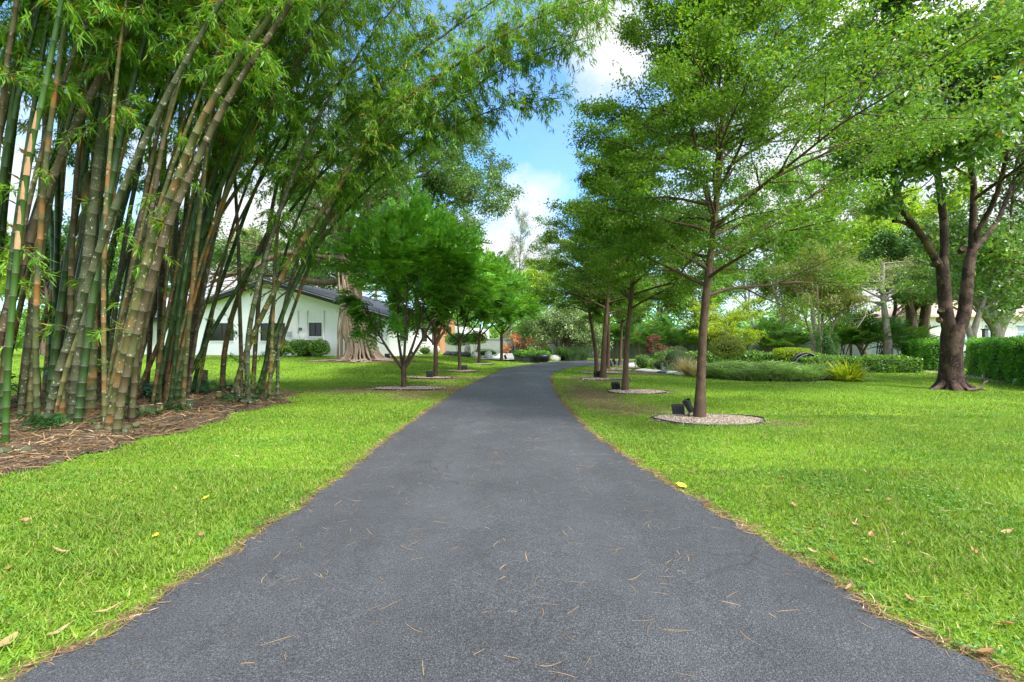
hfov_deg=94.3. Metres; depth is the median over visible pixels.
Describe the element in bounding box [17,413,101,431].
philodendron
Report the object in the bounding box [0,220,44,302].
broadleaf tree
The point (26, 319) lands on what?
bamboo culm
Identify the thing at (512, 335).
cordyline
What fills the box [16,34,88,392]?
bamboo culm
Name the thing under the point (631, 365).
garden rock
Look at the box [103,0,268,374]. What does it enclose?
bamboo culm
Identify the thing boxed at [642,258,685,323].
broadleaf tree
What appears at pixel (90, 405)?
bamboo culm
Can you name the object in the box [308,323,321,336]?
window
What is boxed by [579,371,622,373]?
gravel bed
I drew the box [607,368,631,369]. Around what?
gravel bed
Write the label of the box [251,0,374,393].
bamboo culm
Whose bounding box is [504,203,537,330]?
casuarina tree
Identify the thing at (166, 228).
bamboo culm
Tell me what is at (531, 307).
fern tree
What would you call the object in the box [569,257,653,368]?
shade tree
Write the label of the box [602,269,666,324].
broadleaf tree
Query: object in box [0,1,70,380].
bamboo culm
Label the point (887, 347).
feathery tree
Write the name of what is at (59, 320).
bamboo culm
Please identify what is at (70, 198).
bamboo culm
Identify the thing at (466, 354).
garden rock
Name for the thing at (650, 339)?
red maple
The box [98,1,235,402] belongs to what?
bamboo culm
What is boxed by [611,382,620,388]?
garden spotlight
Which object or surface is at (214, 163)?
bamboo culm
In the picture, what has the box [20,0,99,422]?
bamboo culm
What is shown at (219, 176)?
bamboo culm
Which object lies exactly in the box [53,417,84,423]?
root knob
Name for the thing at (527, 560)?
pine needles
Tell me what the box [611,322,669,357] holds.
areca palm
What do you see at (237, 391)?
bamboo stump
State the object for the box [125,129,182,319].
bamboo culm
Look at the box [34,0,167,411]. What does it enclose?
bamboo culm
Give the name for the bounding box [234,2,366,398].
bamboo culm
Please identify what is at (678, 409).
garden spotlight
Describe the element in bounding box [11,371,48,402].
philodendron
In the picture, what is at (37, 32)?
bamboo culm
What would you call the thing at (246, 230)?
broadleaf tree
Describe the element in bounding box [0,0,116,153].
bamboo culm
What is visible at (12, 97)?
bamboo culm
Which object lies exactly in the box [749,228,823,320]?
broadleaf tree
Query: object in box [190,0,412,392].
bamboo culm
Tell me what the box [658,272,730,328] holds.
broadleaf tree
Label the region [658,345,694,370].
juniper
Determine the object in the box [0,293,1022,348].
hedge
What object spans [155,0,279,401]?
bamboo culm
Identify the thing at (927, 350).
clipped hedge
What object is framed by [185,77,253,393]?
bamboo culm
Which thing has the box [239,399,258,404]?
root knob
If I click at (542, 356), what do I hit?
planter
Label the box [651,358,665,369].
juniper
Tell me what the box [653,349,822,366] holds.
hedge
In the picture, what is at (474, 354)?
garden rock
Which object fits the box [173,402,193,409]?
root knob
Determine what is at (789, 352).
hedge
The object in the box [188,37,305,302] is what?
bamboo culm
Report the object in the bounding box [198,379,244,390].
philodendron
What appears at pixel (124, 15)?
bamboo culm
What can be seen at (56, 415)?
philodendron
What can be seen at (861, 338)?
areca palm
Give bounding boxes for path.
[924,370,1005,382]
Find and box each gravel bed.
[368,385,445,390]
[400,376,454,378]
[443,369,478,371]
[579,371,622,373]
[581,377,631,380]
[601,389,673,394]
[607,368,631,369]
[649,412,774,425]
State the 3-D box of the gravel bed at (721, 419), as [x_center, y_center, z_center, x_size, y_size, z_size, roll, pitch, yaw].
[3.721,1.472,8.995,2.352,0.080,1.480,0,0,0]
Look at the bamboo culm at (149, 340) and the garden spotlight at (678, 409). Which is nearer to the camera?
the garden spotlight at (678, 409)
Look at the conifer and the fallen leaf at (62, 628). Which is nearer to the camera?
the fallen leaf at (62, 628)
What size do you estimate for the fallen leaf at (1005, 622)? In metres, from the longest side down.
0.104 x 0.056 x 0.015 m
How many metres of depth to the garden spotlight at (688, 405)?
9.12 m
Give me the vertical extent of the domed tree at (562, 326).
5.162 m
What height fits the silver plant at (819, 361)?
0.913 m
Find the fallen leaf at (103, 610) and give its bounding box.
[90,601,122,612]
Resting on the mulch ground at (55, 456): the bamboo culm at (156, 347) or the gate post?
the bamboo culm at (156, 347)
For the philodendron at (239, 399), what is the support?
on the mulch ground at (55, 456)
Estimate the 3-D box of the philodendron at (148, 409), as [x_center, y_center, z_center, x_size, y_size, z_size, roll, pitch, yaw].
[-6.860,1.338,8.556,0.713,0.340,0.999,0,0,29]
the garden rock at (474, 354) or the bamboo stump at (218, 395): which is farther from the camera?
the garden rock at (474, 354)
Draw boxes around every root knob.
[0,446,33,453]
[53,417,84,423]
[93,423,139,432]
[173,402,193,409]
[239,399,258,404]
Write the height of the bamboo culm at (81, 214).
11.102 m
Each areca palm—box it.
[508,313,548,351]
[575,323,610,351]
[597,319,648,358]
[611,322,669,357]
[633,311,697,353]
[659,323,712,350]
[708,314,749,339]
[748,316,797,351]
[755,320,815,347]
[804,309,901,356]
[805,312,857,355]
[867,318,939,354]
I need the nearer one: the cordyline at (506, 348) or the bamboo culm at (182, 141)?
the bamboo culm at (182, 141)
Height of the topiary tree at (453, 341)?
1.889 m
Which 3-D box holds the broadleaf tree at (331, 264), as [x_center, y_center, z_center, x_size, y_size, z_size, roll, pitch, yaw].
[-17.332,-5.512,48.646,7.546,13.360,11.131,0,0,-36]
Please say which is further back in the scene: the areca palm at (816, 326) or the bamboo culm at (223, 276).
the areca palm at (816, 326)
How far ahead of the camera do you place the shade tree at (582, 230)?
13.70 m
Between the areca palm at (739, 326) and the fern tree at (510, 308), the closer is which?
the fern tree at (510, 308)
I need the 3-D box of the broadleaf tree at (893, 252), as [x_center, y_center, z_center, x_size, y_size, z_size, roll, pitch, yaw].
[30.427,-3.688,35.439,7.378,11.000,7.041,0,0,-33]
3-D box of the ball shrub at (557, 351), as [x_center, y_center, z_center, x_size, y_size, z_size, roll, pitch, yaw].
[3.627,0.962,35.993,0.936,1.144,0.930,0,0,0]
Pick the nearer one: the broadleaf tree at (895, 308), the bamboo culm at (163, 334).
the bamboo culm at (163, 334)
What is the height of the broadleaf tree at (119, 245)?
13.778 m
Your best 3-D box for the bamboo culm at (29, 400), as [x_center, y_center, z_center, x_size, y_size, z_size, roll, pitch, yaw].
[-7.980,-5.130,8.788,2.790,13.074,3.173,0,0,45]
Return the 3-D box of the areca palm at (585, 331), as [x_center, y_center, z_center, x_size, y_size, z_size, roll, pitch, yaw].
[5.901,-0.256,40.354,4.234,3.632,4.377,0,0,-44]
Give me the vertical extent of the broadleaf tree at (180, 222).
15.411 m
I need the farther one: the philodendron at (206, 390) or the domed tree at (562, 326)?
the domed tree at (562, 326)
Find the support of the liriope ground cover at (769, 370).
on the planting soil
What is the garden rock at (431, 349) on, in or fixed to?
on the lawn at (770, 539)
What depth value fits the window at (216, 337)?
34.63 m
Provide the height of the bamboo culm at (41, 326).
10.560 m
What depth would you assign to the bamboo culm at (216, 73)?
8.48 m
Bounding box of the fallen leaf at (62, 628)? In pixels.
[46,619,75,634]
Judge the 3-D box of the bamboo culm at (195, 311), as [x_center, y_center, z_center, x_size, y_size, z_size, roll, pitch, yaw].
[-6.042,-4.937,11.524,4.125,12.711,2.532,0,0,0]
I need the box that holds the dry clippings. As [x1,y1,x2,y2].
[0,403,1023,659]
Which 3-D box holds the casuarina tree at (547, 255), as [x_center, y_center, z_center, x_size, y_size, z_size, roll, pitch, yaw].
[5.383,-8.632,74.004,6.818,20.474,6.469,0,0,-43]
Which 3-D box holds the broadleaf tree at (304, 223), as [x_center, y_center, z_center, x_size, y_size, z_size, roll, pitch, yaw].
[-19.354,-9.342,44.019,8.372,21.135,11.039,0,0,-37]
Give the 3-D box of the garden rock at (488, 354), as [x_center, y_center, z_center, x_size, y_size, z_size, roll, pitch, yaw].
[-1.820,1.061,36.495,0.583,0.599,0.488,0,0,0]
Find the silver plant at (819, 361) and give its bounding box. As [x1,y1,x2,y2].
[806,355,833,367]
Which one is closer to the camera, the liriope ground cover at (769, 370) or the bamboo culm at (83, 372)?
the bamboo culm at (83, 372)
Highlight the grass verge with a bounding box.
[587,358,653,359]
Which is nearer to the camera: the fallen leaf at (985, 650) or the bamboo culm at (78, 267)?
the fallen leaf at (985, 650)
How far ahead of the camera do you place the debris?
2.98 m
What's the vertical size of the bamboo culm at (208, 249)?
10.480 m
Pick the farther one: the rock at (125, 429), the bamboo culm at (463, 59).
the bamboo culm at (463, 59)
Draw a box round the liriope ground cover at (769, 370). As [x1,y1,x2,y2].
[690,359,838,380]
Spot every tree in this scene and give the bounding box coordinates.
[0,205,123,355]
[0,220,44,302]
[26,258,124,310]
[107,218,189,297]
[111,203,227,295]
[165,79,528,362]
[227,226,315,288]
[252,130,344,276]
[273,227,335,289]
[309,239,372,290]
[315,159,418,299]
[316,178,498,386]
[368,227,511,375]
[409,247,532,369]
[417,162,487,246]
[445,332,472,352]
[454,267,530,362]
[466,331,487,351]
[469,269,549,360]
[500,260,548,337]
[502,245,517,267]
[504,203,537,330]
[515,154,705,377]
[516,263,569,315]
[522,299,613,360]
[528,101,761,389]
[529,218,561,310]
[530,236,647,370]
[548,265,603,323]
[555,0,1023,417]
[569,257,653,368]
[580,262,662,365]
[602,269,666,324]
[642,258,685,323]
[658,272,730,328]
[677,295,771,345]
[708,335,747,361]
[713,231,773,337]
[727,167,833,328]
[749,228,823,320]
[758,141,888,336]
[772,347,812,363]
[783,0,1023,391]
[801,251,973,357]
[803,209,869,305]
[812,179,957,354]
[828,313,925,357]
[855,217,954,338]
[858,216,932,354]
[883,160,987,314]
[887,199,1023,337]
[889,230,1023,367]
[906,131,1023,333]
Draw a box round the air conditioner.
[301,340,314,356]
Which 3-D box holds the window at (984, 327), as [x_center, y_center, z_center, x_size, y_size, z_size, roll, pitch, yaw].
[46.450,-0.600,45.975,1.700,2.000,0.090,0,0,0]
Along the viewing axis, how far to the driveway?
2.79 m
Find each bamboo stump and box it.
[138,405,145,417]
[155,402,163,414]
[186,399,193,402]
[201,370,207,388]
[215,391,221,399]
[235,386,240,398]
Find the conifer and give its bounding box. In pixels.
[815,325,840,358]
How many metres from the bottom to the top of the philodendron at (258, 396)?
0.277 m
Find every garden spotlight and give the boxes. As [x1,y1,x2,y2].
[426,371,432,376]
[461,365,467,369]
[593,371,599,376]
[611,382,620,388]
[671,404,684,413]
[682,398,693,416]
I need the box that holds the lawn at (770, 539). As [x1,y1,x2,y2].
[0,347,1023,681]
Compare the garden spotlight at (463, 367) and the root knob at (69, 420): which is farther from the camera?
the garden spotlight at (463, 367)
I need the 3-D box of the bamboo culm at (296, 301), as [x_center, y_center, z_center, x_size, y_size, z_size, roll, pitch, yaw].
[-4.204,-3.519,12.675,4.971,10.004,2.440,0,0,0]
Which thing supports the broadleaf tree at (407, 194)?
on the lawn at (770, 539)
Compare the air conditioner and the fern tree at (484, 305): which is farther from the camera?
the air conditioner
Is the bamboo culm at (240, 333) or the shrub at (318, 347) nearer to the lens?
the bamboo culm at (240, 333)
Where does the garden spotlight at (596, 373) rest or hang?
on the gravel bed at (598, 378)
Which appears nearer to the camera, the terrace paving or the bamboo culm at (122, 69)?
the bamboo culm at (122, 69)
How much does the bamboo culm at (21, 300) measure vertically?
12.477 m
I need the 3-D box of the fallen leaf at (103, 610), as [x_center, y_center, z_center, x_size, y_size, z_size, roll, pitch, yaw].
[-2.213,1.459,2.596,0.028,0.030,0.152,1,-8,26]
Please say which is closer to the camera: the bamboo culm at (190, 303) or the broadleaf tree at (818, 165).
the bamboo culm at (190, 303)
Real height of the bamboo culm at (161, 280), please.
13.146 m
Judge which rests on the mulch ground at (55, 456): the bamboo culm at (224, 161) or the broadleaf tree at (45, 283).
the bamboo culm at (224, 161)
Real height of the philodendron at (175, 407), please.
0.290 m
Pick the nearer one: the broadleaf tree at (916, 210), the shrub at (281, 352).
the shrub at (281, 352)
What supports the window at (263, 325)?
in the house at (315, 316)
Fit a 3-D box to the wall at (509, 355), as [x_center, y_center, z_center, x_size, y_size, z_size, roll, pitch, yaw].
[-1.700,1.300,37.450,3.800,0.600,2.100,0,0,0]
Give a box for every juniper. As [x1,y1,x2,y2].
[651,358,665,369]
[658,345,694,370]
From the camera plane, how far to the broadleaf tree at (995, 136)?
12.85 m
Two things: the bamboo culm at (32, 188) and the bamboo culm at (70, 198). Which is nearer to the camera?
the bamboo culm at (32, 188)
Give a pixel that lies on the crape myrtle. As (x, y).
(819, 293)
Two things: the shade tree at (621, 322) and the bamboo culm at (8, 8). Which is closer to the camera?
the bamboo culm at (8, 8)
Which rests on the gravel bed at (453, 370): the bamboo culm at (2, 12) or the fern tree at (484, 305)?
the fern tree at (484, 305)
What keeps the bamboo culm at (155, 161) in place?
on the mulch ground at (55, 456)
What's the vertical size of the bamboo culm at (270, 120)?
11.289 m
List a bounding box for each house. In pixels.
[110,277,488,355]
[867,301,1023,355]
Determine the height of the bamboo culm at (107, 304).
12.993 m
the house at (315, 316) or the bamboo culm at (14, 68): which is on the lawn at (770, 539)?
the house at (315, 316)
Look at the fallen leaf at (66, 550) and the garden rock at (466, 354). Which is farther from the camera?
the garden rock at (466, 354)
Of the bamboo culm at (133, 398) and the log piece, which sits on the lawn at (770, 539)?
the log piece
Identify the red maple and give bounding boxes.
[643,334,668,358]
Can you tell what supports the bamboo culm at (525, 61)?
on the mulch ground at (55, 456)
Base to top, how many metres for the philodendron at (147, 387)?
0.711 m
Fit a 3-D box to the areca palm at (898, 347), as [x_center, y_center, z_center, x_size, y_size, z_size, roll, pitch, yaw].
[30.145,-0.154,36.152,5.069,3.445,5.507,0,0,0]
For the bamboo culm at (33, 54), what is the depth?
7.95 m
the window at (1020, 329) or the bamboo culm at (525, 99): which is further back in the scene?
the window at (1020, 329)
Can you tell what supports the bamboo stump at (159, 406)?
on the mulch ground at (55, 456)
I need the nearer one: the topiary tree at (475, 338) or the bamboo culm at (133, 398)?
the bamboo culm at (133, 398)
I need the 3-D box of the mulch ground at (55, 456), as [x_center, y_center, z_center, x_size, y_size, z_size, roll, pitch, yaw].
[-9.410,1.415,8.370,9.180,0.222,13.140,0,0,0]
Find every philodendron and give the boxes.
[0,410,72,425]
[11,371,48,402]
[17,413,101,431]
[98,407,163,419]
[137,402,186,411]
[139,378,162,395]
[141,382,210,396]
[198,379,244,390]
[200,379,255,392]
[201,392,236,400]
[218,395,253,403]
[251,391,282,400]
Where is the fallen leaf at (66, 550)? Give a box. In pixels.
[53,545,84,551]
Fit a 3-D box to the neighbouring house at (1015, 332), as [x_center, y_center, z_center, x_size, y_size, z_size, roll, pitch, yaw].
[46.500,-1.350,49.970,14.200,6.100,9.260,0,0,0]
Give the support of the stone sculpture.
on the lawn at (770, 539)
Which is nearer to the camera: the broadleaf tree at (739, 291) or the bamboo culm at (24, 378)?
the bamboo culm at (24, 378)
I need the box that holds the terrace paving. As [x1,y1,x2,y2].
[481,357,513,359]
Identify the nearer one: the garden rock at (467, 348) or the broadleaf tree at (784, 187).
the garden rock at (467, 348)
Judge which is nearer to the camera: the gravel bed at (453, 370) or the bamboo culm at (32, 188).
the bamboo culm at (32, 188)
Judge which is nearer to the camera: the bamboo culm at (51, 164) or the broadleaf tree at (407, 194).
the bamboo culm at (51, 164)
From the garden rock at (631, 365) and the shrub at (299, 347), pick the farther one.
the shrub at (299, 347)
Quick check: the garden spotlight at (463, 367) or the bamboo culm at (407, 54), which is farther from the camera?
the garden spotlight at (463, 367)
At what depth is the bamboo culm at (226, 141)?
10.20 m
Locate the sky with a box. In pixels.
[0,0,1023,334]
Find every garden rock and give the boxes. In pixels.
[427,345,439,354]
[461,351,470,356]
[464,345,470,356]
[471,351,477,357]
[485,351,491,357]
[549,355,560,360]
[629,363,639,368]
[642,370,659,371]
[657,370,670,372]
[674,371,684,375]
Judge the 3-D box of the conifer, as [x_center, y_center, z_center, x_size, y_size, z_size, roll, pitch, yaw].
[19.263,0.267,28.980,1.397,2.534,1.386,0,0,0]
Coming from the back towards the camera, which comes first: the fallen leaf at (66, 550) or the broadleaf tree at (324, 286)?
the broadleaf tree at (324, 286)
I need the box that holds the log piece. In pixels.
[964,381,987,390]
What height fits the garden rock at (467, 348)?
1.365 m
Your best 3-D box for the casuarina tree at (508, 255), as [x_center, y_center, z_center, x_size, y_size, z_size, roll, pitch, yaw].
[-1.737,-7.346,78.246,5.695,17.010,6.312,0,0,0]
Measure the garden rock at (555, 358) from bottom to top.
0.654 m
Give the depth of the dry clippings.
5.05 m
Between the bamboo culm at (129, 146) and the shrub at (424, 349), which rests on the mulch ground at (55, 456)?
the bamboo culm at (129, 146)
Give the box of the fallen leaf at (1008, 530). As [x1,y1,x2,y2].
[1001,528,1013,532]
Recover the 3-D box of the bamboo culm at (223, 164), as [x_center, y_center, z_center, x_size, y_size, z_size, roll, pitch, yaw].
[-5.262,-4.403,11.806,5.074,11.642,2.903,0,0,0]
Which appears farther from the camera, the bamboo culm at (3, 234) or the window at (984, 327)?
the window at (984, 327)
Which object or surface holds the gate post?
on the lawn at (770, 539)
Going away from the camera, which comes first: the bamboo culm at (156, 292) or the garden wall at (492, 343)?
the bamboo culm at (156, 292)
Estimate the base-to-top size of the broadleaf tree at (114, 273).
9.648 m
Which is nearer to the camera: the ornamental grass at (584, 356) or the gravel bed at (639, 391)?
the gravel bed at (639, 391)
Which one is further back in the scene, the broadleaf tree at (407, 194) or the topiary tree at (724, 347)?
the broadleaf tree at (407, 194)
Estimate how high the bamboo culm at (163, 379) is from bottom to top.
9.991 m
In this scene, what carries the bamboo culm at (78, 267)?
on the mulch ground at (55, 456)
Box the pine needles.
[132,419,873,677]
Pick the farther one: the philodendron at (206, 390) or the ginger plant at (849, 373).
the ginger plant at (849, 373)
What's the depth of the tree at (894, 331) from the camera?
31.57 m
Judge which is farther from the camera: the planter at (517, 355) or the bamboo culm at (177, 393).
the planter at (517, 355)
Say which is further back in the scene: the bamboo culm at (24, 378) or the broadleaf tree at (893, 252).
the broadleaf tree at (893, 252)
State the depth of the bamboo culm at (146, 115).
13.18 m
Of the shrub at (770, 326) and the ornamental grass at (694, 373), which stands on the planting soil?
the ornamental grass at (694, 373)
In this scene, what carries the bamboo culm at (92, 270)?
on the mulch ground at (55, 456)
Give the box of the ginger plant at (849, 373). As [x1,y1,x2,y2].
[819,357,876,381]
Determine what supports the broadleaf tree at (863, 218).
on the lawn at (770, 539)
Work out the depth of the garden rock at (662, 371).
21.96 m
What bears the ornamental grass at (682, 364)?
on the lawn at (770, 539)
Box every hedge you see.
[0,293,1022,348]
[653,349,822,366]
[795,353,924,372]
[900,338,964,370]
[964,335,1023,385]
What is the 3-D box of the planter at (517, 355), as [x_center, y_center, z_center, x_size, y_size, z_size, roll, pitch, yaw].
[0.684,1.022,34.834,1.339,0.856,1.067,0,0,0]
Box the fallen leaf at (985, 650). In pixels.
[970,648,993,653]
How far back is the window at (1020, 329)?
45.93 m
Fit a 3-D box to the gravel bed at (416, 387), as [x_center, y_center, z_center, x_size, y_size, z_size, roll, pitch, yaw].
[-3.294,1.470,14.926,2.376,0.085,1.399,0,0,0]
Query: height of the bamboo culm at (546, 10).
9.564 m
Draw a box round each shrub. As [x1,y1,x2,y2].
[273,339,289,355]
[286,338,309,355]
[307,338,330,356]
[417,345,432,354]
[475,349,498,357]
[544,347,552,354]
[554,347,565,356]
[634,355,650,368]
[647,358,656,368]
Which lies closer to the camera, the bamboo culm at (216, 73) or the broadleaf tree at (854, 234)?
the bamboo culm at (216, 73)
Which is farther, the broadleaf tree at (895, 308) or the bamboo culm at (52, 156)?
the broadleaf tree at (895, 308)
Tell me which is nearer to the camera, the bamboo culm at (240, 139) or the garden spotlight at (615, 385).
the bamboo culm at (240, 139)
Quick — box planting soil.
[581,369,831,381]
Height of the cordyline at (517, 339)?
2.049 m
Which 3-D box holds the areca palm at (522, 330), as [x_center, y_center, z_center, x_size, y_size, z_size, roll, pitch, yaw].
[1.971,-0.496,40.266,5.256,4.109,5.284,0,0,0]
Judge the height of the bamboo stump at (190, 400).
0.190 m
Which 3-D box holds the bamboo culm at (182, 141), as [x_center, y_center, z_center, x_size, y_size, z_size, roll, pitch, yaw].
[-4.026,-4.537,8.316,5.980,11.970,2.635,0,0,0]
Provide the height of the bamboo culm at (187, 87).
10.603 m
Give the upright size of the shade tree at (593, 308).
7.029 m
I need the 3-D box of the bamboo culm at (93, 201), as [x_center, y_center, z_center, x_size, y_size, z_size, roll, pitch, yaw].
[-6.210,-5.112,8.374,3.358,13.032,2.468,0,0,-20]
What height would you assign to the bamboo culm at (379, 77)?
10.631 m
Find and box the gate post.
[981,329,988,336]
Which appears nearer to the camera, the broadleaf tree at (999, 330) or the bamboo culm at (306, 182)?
the bamboo culm at (306, 182)
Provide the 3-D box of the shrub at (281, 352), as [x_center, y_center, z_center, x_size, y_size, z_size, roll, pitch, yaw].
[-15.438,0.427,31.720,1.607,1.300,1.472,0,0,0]
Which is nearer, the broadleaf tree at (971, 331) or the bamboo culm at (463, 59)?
the bamboo culm at (463, 59)
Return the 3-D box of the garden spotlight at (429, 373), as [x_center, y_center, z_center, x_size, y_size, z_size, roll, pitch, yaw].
[-3.283,1.367,18.929,0.288,0.338,0.186,0,0,0]
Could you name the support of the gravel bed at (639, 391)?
on the lawn at (770, 539)
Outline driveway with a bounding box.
[12,360,1005,681]
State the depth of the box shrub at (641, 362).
24.60 m
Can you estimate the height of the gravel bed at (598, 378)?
0.092 m
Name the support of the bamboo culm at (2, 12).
on the mulch ground at (55, 456)
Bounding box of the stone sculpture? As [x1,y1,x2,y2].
[792,352,815,361]
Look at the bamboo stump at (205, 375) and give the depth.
13.20 m
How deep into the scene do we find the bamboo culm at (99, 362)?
10.57 m
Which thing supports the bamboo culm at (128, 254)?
on the mulch ground at (55, 456)
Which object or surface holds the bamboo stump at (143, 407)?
on the mulch ground at (55, 456)
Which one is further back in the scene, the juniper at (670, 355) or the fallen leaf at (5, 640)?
the juniper at (670, 355)
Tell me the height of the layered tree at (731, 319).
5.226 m
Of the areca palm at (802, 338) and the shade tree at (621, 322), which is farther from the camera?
the areca palm at (802, 338)
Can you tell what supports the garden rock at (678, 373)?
on the lawn at (770, 539)
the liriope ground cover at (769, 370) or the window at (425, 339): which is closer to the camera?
the liriope ground cover at (769, 370)
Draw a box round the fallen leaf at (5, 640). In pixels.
[0,631,17,646]
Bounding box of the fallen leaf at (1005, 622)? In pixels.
[996,621,1014,623]
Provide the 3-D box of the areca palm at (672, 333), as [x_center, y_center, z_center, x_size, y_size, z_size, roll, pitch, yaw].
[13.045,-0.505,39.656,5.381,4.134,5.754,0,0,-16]
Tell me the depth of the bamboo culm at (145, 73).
8.66 m
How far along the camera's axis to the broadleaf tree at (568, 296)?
45.98 m
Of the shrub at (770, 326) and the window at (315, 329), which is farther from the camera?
the shrub at (770, 326)
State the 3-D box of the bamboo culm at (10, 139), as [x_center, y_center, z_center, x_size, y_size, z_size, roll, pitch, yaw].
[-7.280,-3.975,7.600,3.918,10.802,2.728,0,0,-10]
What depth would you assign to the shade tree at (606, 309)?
18.84 m
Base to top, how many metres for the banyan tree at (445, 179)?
17.901 m
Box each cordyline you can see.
[503,342,510,353]
[508,331,517,351]
[510,335,524,349]
[522,341,531,350]
[526,335,539,346]
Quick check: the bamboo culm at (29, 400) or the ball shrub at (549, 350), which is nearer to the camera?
the bamboo culm at (29, 400)
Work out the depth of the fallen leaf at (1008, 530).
3.65 m
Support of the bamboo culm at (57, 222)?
on the mulch ground at (55, 456)
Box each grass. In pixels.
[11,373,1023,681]
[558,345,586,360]
[571,348,592,360]
[667,354,696,375]
[684,360,710,376]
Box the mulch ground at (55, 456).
[0,388,304,473]
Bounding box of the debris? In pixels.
[144,399,841,672]
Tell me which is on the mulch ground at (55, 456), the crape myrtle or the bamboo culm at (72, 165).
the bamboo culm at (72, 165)
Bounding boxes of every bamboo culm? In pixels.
[0,0,74,229]
[0,0,101,423]
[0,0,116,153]
[0,0,119,443]
[0,0,151,417]
[0,0,159,228]
[0,0,162,413]
[0,0,190,219]
[0,0,233,355]
[0,0,239,383]
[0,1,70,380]
[0,1,94,86]
[0,1,106,103]
[0,1,146,278]
[0,3,180,89]
[0,6,10,20]
[0,17,75,327]
[0,21,75,85]
[0,31,147,317]
[12,13,156,357]
[15,0,179,403]
[15,36,206,351]
[16,0,213,419]
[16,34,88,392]
[18,5,171,407]
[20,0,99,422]
[23,33,90,346]
[33,0,316,425]
[33,5,180,343]
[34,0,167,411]
[34,0,232,413]
[34,0,258,423]
[36,21,154,400]
[36,44,150,343]
[39,8,190,323]
[41,0,202,418]
[42,0,193,409]
[54,0,298,417]
[58,10,213,413]
[59,43,161,354]
[64,0,246,290]
[71,27,155,345]
[73,4,208,313]
[75,0,192,424]
[76,0,239,250]
[84,40,204,168]
[87,0,417,433]
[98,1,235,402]
[100,0,265,419]
[100,0,348,421]
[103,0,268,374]
[103,0,372,426]
[107,0,279,413]
[107,0,341,305]
[108,28,194,282]
[108,29,193,388]
[109,62,308,315]
[112,0,266,202]
[116,31,279,326]
[125,1,320,406]
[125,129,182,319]
[128,0,325,422]
[128,6,369,321]
[129,39,194,361]
[131,0,325,392]
[137,0,455,398]
[140,49,215,385]
[142,83,203,357]
[143,10,341,356]
[145,0,368,286]
[148,0,442,402]
[151,2,316,403]
[154,0,348,405]
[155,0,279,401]
[158,0,303,410]
[162,0,312,399]
[162,0,380,387]
[163,0,426,403]
[163,1,330,407]
[165,21,307,400]
[168,0,338,398]
[168,0,445,399]
[176,11,300,359]
[177,0,382,299]
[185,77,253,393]
[186,0,392,397]
[187,1,346,247]
[187,12,304,379]
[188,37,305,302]
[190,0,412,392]
[192,58,494,374]
[195,0,430,393]
[199,0,488,333]
[199,11,330,271]
[203,24,291,282]
[219,0,558,390]
[230,0,656,397]
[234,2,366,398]
[242,0,443,400]
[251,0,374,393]
[255,0,598,394]
[255,79,578,391]
[257,0,654,393]
[259,61,410,393]
[264,23,440,392]
[276,4,629,397]
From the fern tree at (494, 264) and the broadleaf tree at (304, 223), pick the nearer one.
the fern tree at (494, 264)
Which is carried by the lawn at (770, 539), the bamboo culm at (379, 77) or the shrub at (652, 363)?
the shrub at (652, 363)
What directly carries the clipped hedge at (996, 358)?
on the lawn at (770, 539)
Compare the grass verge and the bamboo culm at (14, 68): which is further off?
the grass verge
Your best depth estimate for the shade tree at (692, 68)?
8.16 m
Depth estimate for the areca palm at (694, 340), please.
39.00 m
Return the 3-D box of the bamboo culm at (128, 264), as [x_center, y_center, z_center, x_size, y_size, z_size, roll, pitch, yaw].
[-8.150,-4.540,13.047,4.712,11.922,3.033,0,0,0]
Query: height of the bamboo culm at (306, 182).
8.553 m
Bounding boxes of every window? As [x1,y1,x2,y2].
[209,323,233,341]
[260,323,284,341]
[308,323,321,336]
[400,327,408,341]
[421,328,427,342]
[983,324,989,336]
[1016,324,1023,335]
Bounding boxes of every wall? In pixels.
[445,338,870,357]
[481,353,513,357]
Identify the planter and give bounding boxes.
[512,349,527,360]
[522,350,537,361]
[534,350,550,361]
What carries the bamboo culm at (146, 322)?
on the mulch ground at (55, 456)
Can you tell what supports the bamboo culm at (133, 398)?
on the mulch ground at (55, 456)
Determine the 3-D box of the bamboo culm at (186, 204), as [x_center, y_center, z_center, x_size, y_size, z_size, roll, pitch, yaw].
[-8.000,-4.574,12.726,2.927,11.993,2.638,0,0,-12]
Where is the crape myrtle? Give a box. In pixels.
[759,236,877,353]
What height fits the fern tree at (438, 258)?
6.483 m
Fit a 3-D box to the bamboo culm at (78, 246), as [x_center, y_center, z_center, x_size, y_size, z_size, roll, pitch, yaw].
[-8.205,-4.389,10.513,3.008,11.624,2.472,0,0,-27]
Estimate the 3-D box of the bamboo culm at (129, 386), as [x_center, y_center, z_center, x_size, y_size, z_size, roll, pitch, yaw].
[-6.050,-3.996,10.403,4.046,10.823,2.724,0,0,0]
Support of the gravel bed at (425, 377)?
on the lawn at (770, 539)
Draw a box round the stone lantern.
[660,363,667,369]

